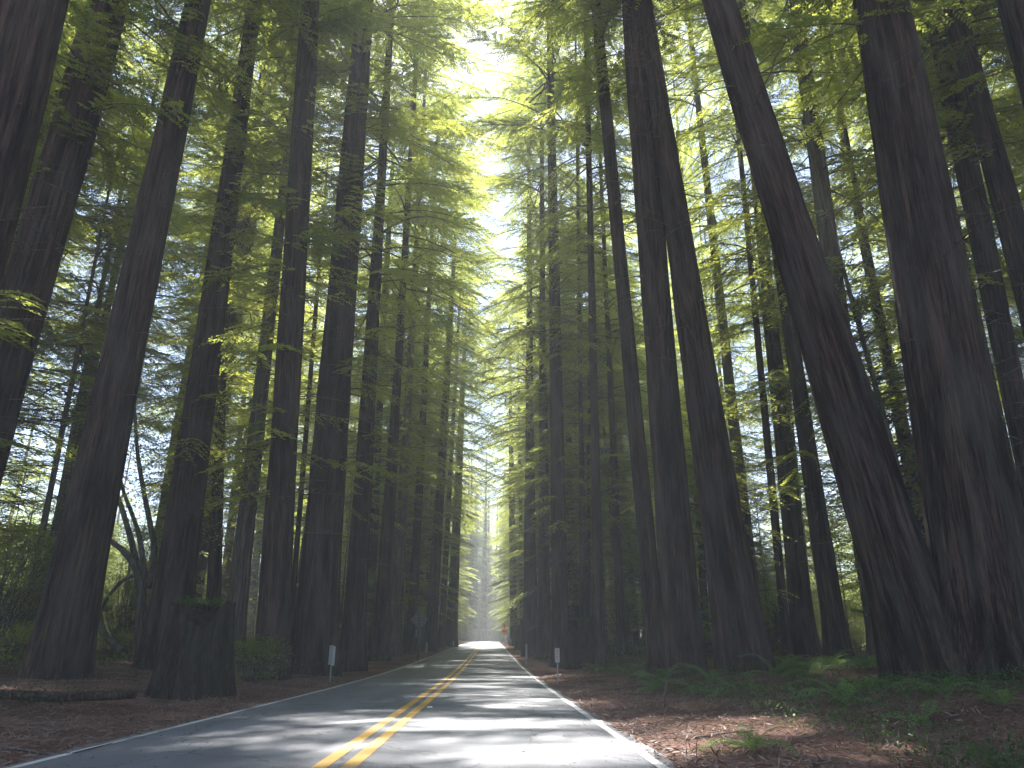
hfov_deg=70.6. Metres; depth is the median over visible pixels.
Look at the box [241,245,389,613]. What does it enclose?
redwood tree
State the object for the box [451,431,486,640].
redwood tree
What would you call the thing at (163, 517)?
redwood tree
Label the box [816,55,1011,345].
redwood tree
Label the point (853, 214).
redwood tree
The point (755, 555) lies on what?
redwood tree
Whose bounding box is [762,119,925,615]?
redwood tree
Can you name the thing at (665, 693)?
fallen stick
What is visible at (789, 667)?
sword fern
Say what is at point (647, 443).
redwood tree
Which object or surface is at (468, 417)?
redwood tree
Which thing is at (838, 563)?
understory bush
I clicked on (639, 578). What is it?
young redwood
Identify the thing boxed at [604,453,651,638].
redwood tree
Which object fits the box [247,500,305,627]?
young redwood
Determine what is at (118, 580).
understory bush
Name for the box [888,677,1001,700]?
sword fern
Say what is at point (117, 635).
bush
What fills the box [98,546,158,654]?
understory bush
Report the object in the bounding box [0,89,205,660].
redwood tree
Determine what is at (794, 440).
redwood tree
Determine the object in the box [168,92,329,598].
redwood tree
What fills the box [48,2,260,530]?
redwood tree
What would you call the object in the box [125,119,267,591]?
redwood tree
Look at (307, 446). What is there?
redwood tree
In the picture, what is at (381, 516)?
redwood tree
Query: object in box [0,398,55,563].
redwood tree
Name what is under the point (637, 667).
sword fern
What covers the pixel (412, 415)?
redwood tree
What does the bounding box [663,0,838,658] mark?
redwood tree
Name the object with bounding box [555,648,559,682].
reflector post
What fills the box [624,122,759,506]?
redwood tree
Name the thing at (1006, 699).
sword fern
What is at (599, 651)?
redwood tree
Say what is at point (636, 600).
young redwood
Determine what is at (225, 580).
redwood tree
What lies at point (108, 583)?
understory bush
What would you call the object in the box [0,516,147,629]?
understory bush
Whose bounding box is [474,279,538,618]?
redwood tree
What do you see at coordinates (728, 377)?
redwood tree
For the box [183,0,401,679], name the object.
redwood tree
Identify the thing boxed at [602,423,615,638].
redwood tree
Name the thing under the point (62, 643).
redwood tree
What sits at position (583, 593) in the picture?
redwood tree
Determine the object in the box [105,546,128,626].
understory bush
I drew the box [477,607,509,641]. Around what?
bush
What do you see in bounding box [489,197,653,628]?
redwood tree
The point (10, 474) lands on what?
young redwood
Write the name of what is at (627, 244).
redwood tree
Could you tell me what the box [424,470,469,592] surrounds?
redwood tree
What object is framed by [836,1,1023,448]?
redwood tree
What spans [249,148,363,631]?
redwood tree
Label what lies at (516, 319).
redwood tree
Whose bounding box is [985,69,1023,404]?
redwood tree
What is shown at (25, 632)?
bush
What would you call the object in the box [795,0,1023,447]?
redwood tree
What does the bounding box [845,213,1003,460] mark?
redwood tree
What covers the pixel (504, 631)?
warning sign
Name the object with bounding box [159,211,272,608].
redwood tree
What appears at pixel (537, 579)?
young redwood
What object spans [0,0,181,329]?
redwood tree
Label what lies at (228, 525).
redwood tree
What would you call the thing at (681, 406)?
redwood tree
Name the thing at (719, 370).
redwood tree
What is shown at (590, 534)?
redwood tree
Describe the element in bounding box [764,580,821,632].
understory bush
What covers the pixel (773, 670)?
sword fern
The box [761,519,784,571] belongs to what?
redwood tree
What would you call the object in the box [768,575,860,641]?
understory bush
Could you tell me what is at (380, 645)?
redwood tree
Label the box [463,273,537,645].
redwood tree
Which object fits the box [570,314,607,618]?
redwood tree
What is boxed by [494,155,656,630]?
redwood tree
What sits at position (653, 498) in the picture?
redwood tree
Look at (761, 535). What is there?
young redwood
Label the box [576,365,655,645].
redwood tree
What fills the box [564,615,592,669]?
broken stump
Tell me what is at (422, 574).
redwood tree
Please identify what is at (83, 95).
redwood tree
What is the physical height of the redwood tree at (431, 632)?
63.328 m
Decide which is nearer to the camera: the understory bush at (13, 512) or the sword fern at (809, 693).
the sword fern at (809, 693)
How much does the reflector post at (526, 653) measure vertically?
1.527 m
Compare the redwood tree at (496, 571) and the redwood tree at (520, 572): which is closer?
the redwood tree at (520, 572)
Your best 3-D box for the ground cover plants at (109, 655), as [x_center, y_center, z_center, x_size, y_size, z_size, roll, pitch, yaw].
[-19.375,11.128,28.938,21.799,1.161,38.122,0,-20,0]
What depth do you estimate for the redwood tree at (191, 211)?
59.65 m
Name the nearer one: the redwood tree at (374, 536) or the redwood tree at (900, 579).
the redwood tree at (900, 579)
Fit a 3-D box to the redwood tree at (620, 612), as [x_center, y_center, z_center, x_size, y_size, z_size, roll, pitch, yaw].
[7.165,-11.388,56.825,14.602,63.328,14.731,0,-20,0]
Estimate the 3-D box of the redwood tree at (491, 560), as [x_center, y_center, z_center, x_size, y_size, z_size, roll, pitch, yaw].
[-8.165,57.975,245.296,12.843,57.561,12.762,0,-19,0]
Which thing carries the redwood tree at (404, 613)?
on the ground
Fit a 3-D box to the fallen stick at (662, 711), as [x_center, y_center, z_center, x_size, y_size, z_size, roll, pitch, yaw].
[2.732,6.060,13.407,1.168,0.062,0.302,0,-20,0]
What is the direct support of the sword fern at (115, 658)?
on the ground
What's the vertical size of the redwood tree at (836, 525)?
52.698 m
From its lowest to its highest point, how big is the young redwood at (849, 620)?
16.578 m
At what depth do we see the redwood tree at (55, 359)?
51.69 m
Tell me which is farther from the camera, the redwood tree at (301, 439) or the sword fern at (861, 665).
the redwood tree at (301, 439)
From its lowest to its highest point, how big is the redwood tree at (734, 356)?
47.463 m
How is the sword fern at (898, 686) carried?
on the ground
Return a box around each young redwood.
[0,436,42,603]
[0,449,55,646]
[0,459,59,638]
[103,401,236,627]
[222,498,263,635]
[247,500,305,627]
[253,475,308,602]
[297,414,405,640]
[518,537,579,623]
[619,358,805,636]
[625,520,644,643]
[626,505,699,634]
[747,472,807,647]
[751,512,776,612]
[798,395,885,619]
[805,496,864,629]
[813,504,864,640]
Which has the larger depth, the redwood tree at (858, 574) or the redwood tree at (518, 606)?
the redwood tree at (518, 606)
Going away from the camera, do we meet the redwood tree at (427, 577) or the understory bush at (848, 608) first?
the understory bush at (848, 608)
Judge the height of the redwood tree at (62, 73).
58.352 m
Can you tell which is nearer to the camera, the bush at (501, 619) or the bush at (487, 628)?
the bush at (501, 619)
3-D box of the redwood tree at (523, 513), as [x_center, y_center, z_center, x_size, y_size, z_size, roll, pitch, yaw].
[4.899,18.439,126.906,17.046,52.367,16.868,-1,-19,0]
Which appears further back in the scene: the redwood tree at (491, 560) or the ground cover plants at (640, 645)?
the redwood tree at (491, 560)
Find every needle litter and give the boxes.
[35,669,639,767]
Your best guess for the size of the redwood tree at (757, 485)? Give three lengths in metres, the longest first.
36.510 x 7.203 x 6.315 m
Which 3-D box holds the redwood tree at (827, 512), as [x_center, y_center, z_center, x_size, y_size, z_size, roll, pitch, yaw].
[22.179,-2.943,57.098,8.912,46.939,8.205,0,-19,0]
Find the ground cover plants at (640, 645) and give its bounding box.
[1,639,865,664]
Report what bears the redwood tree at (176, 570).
on the ground
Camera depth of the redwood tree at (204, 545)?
50.35 m
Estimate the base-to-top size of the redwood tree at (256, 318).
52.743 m
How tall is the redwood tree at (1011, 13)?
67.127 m
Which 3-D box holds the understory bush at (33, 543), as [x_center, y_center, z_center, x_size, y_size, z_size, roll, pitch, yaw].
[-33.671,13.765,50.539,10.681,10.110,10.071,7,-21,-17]
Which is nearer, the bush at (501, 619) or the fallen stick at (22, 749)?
the fallen stick at (22, 749)
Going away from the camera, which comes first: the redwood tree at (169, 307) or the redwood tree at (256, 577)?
the redwood tree at (169, 307)
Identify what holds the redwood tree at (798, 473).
on the ground
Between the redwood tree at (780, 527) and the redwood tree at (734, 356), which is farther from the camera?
the redwood tree at (780, 527)
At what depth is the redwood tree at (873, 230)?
45.38 m
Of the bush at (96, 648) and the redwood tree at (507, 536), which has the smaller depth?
the bush at (96, 648)
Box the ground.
[0,640,1023,767]
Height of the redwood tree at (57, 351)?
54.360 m
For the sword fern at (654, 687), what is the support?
on the ground
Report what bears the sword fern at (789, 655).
on the ground
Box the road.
[1,642,675,767]
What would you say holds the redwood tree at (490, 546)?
on the ground
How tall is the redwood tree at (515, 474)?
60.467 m
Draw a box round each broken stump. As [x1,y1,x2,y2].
[145,595,236,700]
[514,619,522,650]
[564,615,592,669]
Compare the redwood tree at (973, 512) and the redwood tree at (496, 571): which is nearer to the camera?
the redwood tree at (973, 512)
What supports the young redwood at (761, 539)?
on the ground
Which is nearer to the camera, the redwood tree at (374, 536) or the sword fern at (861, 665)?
the sword fern at (861, 665)
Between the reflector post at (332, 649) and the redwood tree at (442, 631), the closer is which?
the reflector post at (332, 649)
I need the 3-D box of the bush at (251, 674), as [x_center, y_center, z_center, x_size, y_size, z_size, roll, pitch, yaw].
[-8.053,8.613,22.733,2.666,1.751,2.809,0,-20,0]
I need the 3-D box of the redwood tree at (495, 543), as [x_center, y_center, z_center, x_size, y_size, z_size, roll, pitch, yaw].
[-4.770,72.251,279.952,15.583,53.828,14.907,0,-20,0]
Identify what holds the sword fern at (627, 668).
on the ground
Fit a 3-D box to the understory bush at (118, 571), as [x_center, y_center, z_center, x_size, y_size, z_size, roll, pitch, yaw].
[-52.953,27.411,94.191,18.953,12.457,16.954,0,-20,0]
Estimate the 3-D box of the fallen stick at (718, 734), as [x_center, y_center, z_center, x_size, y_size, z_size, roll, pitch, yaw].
[2.870,4.779,9.951,1.157,0.100,0.302,10,-23,-26]
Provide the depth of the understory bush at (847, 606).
43.99 m
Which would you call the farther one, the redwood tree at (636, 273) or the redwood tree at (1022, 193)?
the redwood tree at (636, 273)
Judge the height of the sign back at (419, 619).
3.635 m
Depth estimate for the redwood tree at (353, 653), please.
43.04 m
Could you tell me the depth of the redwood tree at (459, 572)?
128.44 m
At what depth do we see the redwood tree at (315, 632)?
34.29 m
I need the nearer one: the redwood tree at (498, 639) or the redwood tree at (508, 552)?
the redwood tree at (508, 552)
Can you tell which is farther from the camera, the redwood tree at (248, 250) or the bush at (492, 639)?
the bush at (492, 639)
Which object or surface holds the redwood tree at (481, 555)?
on the ground
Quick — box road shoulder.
[0,658,720,767]
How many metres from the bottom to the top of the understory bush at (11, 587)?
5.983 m
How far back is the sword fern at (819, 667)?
19.97 m
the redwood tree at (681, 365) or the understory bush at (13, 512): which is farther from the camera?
the redwood tree at (681, 365)
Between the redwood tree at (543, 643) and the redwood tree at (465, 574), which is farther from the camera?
the redwood tree at (465, 574)
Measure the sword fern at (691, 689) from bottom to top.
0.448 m
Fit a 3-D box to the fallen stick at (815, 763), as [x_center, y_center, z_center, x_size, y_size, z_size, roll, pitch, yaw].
[3.286,3.919,7.513,0.486,0.044,0.125,5,-21,-13]
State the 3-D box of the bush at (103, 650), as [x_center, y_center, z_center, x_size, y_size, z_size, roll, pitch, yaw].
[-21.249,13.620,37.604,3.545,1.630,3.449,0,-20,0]
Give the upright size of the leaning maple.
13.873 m
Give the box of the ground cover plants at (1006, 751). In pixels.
[579,650,1023,767]
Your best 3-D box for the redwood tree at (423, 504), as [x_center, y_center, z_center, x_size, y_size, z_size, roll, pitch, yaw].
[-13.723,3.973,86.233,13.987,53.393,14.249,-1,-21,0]
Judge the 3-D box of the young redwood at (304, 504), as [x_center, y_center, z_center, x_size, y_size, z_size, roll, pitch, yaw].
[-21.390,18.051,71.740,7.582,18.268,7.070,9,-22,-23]
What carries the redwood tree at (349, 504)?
on the ground
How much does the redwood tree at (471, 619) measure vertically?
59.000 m
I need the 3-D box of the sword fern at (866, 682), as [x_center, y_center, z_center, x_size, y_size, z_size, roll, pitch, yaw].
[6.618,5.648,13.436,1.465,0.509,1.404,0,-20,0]
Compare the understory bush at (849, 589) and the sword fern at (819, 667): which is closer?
the sword fern at (819, 667)
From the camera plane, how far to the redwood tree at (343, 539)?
72.43 m
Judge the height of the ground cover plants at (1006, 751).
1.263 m
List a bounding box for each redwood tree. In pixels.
[0,0,157,514]
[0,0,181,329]
[0,0,321,680]
[0,0,336,511]
[0,3,144,524]
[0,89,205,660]
[0,248,97,605]
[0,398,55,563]
[5,0,87,350]
[5,86,194,624]
[13,495,40,582]
[22,13,199,646]
[44,2,163,314]
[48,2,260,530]
[71,23,251,546]
[107,449,138,588]
[117,234,210,611]
[119,0,382,670]
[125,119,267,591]
[133,482,162,551]
[142,71,283,507]
[145,0,329,602]
[148,124,304,579]
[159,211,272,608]
[164,23,326,597]
[165,2,398,664]
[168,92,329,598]
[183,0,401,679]
[205,316,263,602]
[205,322,265,592]
[222,209,283,579]
[222,277,307,564]
[222,278,319,597]
[225,324,317,638]
[227,0,507,676]
[231,0,516,671]
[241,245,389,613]
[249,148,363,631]
[251,269,325,588]
[256,364,316,522]
[293,104,468,648]
[294,365,387,598]
[296,227,363,484]
[296,356,348,563]
[302,0,517,661]
[304,491,348,594]
[338,41,510,656]
[341,496,393,608]
[342,433,383,582]
[343,331,453,614]
[343,340,465,625]
[344,400,410,604]
[348,165,464,592]
[361,79,506,653]
[384,224,468,629]
[384,272,452,643]
[385,152,519,651]
[403,391,475,643]
[404,429,466,620]
[406,318,490,644]
[410,255,511,647]
[421,295,480,579]
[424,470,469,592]
[425,0,640,667]
[431,276,515,646]
[434,377,486,626]
[442,57,623,655]
[444,432,480,623]
[449,417,477,629]
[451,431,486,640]
[459,451,509,641]
[459,458,488,640]
[459,522,468,635]
[459,527,488,633]
[460,3,619,657]
[460,447,497,641]
[460,495,501,641]
[461,487,496,628]
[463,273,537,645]
[472,0,703,673]
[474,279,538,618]
[477,473,502,641]
[477,502,495,607]
[479,217,607,604]
[479,526,507,641]
[480,505,497,586]
[482,422,609,628]
[488,454,517,631]
[488,465,523,630]
[488,499,516,587]
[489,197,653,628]
[489,471,508,641]
[489,496,509,641]
[490,507,503,641]
[491,424,524,623]
[492,213,611,625]
[492,456,519,615]
[493,355,538,580]
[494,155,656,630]
[495,352,524,627]
[495,366,538,596]
[501,265,626,612]
[502,0,644,669]
[510,12,694,656]
[516,308,694,621]
[523,179,646,646]
[527,34,625,630]
[533,0,760,678]
[548,292,683,643]
[550,305,621,618]
[559,0,781,672]
[566,215,687,602]
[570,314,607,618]
[572,262,612,595]
[572,288,652,641]
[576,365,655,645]
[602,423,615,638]
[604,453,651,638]
[605,537,640,644]
[606,0,953,685]
[610,312,688,642]
[611,222,691,514]
[621,391,699,602]
[622,0,800,599]
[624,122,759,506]
[635,0,1023,682]
[636,279,691,479]
[637,245,743,570]
[643,202,777,571]
[648,333,699,594]
[649,371,779,597]
[650,130,749,652]
[656,0,907,661]
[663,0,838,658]
[670,0,878,657]
[670,47,773,567]
[687,0,908,661]
[694,450,788,635]
[703,228,771,557]
[706,211,898,611]
[726,208,859,597]
[744,0,959,495]
[746,282,834,566]
[746,364,854,573]
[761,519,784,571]
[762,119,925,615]
[763,488,811,593]
[769,0,1023,507]
[771,3,910,567]
[783,470,844,642]
[786,1,968,526]
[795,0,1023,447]
[808,456,864,622]
[813,32,925,549]
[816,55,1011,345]
[823,17,1023,509]
[825,0,1023,381]
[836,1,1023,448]
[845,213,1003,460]
[904,50,1023,449]
[923,10,1023,215]
[946,0,1023,382]
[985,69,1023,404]
[1017,192,1023,341]
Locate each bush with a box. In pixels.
[0,480,41,591]
[0,516,120,651]
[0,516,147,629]
[0,540,131,662]
[0,618,122,672]
[1,515,109,633]
[1,518,148,628]
[3,553,127,623]
[3,627,122,668]
[96,628,133,657]
[96,632,132,658]
[98,513,206,647]
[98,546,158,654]
[98,556,139,640]
[103,559,130,637]
[104,554,222,636]
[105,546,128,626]
[234,630,295,683]
[246,635,254,659]
[458,622,477,640]
[462,608,497,641]
[468,599,506,641]
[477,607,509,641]
[490,615,507,641]
[491,599,509,635]
[756,536,821,638]
[756,557,843,649]
[759,573,820,648]
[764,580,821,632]
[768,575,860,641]
[804,498,864,647]
[804,519,856,634]
[814,557,864,634]
[815,588,865,646]
[816,581,862,638]
[818,527,864,634]
[844,601,865,646]
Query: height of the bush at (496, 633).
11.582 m
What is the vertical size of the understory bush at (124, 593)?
7.479 m
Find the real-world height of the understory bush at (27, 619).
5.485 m
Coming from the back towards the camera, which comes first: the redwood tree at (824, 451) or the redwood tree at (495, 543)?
the redwood tree at (495, 543)
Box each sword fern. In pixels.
[98,653,130,660]
[576,663,621,671]
[607,664,644,672]
[622,661,645,669]
[625,663,693,684]
[632,676,678,692]
[663,680,715,692]
[670,663,737,681]
[687,680,740,698]
[697,723,800,757]
[709,677,744,688]
[735,653,814,678]
[774,654,807,666]
[776,662,803,672]
[776,686,823,700]
[778,658,838,677]
[787,660,851,673]
[788,676,898,708]
[803,657,854,667]
[805,649,859,664]
[835,674,917,692]
[841,656,876,666]
[843,653,875,667]
[853,659,875,667]
[858,657,876,671]
[866,699,967,730]
[880,679,918,691]
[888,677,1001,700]
[963,688,1023,705]
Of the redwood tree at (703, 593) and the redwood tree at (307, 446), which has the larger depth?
the redwood tree at (307, 446)
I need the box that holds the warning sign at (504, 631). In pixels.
[501,623,507,644]
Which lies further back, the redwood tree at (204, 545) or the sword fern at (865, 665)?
the redwood tree at (204, 545)
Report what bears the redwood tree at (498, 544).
on the ground
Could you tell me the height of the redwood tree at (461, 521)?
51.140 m
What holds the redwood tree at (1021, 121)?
on the ground
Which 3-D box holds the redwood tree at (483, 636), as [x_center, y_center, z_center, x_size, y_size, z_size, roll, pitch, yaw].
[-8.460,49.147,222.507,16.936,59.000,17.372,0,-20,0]
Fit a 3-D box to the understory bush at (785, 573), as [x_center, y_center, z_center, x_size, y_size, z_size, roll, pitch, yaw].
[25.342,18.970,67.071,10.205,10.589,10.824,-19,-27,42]
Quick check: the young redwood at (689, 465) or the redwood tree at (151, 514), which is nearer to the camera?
the young redwood at (689, 465)
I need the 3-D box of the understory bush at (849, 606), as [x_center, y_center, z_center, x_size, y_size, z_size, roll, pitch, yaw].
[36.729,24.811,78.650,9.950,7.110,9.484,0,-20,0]
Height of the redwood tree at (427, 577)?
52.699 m
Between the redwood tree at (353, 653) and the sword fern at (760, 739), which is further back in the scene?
the redwood tree at (353, 653)
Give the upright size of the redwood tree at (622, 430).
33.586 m
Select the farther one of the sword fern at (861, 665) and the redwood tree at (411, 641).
the redwood tree at (411, 641)
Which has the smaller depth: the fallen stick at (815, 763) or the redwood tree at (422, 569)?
the fallen stick at (815, 763)
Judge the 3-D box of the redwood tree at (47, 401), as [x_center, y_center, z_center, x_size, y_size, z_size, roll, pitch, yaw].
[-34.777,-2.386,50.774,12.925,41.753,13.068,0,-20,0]
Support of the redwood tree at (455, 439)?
on the ground
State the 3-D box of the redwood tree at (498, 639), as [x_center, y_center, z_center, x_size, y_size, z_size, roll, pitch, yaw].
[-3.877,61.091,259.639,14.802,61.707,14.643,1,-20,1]
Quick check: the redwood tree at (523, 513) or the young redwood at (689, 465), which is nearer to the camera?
the young redwood at (689, 465)
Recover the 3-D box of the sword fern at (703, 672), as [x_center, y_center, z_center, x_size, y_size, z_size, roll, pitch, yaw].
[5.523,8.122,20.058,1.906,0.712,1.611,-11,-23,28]
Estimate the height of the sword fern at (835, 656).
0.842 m
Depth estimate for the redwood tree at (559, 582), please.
46.87 m
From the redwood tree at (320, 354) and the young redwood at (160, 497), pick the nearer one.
the young redwood at (160, 497)
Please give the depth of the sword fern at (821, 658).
22.23 m
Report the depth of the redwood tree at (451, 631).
107.38 m
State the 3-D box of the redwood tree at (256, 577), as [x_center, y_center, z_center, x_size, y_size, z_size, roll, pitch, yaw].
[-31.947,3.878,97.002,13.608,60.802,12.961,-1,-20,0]
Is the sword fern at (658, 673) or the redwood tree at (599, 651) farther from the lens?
the redwood tree at (599, 651)
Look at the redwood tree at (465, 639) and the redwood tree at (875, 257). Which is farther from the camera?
the redwood tree at (465, 639)
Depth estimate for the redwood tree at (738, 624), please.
25.20 m
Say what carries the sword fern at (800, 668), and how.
on the ground
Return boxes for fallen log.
[0,689,136,700]
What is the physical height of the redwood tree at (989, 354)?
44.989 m
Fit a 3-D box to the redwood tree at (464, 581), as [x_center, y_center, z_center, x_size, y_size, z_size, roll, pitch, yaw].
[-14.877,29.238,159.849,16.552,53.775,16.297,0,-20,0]
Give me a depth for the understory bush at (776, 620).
43.80 m
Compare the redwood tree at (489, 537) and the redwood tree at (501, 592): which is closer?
the redwood tree at (501, 592)
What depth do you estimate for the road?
10.40 m
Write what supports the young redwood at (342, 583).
on the ground
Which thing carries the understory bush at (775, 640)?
on the ground
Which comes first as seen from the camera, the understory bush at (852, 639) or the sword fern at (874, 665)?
the sword fern at (874, 665)
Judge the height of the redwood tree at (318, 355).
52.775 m
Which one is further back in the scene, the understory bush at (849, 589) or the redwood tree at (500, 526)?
the redwood tree at (500, 526)
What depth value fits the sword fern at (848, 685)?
11.93 m
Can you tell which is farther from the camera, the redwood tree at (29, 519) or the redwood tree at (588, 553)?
the redwood tree at (29, 519)
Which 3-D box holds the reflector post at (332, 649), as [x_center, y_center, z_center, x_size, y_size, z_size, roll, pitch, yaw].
[-6.409,10.046,25.589,0.219,1.532,0.079,0,-20,0]
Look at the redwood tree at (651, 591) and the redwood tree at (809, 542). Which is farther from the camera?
the redwood tree at (809, 542)
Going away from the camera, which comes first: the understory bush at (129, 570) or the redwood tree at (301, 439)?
the understory bush at (129, 570)
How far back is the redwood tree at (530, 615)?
67.78 m
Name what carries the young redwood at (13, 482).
on the ground
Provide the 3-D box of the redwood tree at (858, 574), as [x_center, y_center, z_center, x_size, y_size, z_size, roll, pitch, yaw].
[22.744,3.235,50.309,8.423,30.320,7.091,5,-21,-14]
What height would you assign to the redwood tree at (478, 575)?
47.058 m
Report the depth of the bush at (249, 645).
38.38 m
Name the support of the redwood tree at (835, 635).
on the ground
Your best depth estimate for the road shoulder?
11.36 m
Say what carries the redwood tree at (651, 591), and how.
on the ground
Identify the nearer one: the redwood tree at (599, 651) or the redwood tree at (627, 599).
the redwood tree at (599, 651)
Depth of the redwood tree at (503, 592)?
264.11 m
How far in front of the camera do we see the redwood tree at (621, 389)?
56.79 m
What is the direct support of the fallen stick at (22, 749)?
on the ground
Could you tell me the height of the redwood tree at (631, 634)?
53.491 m
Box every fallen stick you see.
[1,743,111,753]
[629,710,689,711]
[661,679,668,705]
[695,728,757,738]
[811,758,852,764]
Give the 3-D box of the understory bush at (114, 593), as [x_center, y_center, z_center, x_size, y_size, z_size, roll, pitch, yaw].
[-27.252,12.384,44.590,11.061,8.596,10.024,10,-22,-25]
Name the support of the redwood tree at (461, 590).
on the ground
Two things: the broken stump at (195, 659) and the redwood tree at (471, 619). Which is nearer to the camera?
the broken stump at (195, 659)
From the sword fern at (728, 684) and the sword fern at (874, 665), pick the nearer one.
the sword fern at (728, 684)
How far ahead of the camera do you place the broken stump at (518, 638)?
78.97 m
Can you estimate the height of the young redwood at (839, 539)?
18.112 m
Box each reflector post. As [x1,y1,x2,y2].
[328,645,335,681]
[525,644,526,665]
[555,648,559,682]
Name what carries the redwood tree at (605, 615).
on the ground
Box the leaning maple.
[36,359,264,657]
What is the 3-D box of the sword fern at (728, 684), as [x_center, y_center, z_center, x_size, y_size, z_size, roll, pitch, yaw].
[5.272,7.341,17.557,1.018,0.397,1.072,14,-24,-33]
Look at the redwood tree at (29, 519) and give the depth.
163.32 m
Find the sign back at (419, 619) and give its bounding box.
[410,610,427,660]
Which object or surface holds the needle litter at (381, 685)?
on the road
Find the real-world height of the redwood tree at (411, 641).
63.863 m
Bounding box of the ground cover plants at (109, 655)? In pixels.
[0,651,249,711]
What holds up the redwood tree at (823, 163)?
on the ground
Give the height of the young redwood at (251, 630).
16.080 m
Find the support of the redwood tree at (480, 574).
on the ground
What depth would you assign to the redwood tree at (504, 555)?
155.08 m
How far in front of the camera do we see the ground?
11.85 m
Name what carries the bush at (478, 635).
on the ground
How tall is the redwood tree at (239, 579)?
60.375 m
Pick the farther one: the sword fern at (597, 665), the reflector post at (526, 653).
the reflector post at (526, 653)
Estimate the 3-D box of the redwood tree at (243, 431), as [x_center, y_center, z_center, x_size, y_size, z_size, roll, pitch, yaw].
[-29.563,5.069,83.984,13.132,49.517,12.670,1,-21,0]
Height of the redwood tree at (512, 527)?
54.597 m
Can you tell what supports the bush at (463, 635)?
on the ground
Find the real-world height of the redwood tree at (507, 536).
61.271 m
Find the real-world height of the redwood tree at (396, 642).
63.686 m
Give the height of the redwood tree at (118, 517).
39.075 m
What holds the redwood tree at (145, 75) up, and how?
on the ground
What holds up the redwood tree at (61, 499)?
on the ground
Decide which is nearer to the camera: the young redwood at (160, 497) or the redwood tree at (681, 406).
the young redwood at (160, 497)
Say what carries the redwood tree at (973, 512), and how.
on the ground
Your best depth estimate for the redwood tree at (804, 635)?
44.06 m
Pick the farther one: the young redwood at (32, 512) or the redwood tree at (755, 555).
the redwood tree at (755, 555)
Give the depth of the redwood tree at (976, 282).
45.20 m
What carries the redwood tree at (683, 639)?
on the ground
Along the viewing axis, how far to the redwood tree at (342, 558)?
71.59 m
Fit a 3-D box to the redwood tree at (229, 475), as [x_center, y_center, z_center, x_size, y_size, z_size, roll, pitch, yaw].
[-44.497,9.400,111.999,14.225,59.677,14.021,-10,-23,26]
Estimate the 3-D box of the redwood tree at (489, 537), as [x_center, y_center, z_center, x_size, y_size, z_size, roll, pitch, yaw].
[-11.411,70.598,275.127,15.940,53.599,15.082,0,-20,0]
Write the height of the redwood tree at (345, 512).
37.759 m
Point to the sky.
(511, 242)
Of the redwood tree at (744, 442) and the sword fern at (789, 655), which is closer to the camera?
the sword fern at (789, 655)
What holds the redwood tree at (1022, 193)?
on the ground
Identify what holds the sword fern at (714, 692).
on the ground
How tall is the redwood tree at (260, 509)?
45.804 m
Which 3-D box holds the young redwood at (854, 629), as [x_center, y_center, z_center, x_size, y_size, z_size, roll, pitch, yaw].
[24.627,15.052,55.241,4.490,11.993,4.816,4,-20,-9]
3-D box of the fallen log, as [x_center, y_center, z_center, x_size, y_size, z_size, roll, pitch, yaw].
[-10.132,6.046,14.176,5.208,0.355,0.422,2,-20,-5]
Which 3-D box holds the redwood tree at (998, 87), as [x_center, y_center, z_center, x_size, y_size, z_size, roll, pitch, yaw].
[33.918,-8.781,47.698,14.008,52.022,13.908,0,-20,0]
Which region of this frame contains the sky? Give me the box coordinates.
[0,0,1023,597]
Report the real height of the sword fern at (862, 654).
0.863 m
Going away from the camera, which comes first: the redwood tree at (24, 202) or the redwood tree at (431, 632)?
the redwood tree at (24, 202)
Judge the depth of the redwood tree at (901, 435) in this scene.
38.13 m
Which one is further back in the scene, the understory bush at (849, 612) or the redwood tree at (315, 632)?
the understory bush at (849, 612)
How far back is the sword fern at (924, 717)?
9.62 m
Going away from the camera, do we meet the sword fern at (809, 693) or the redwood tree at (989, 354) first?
the sword fern at (809, 693)
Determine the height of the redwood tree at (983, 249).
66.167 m
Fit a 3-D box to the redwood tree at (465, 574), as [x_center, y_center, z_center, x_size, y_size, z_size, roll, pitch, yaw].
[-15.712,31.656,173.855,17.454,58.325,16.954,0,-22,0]
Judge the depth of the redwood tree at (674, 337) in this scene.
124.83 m

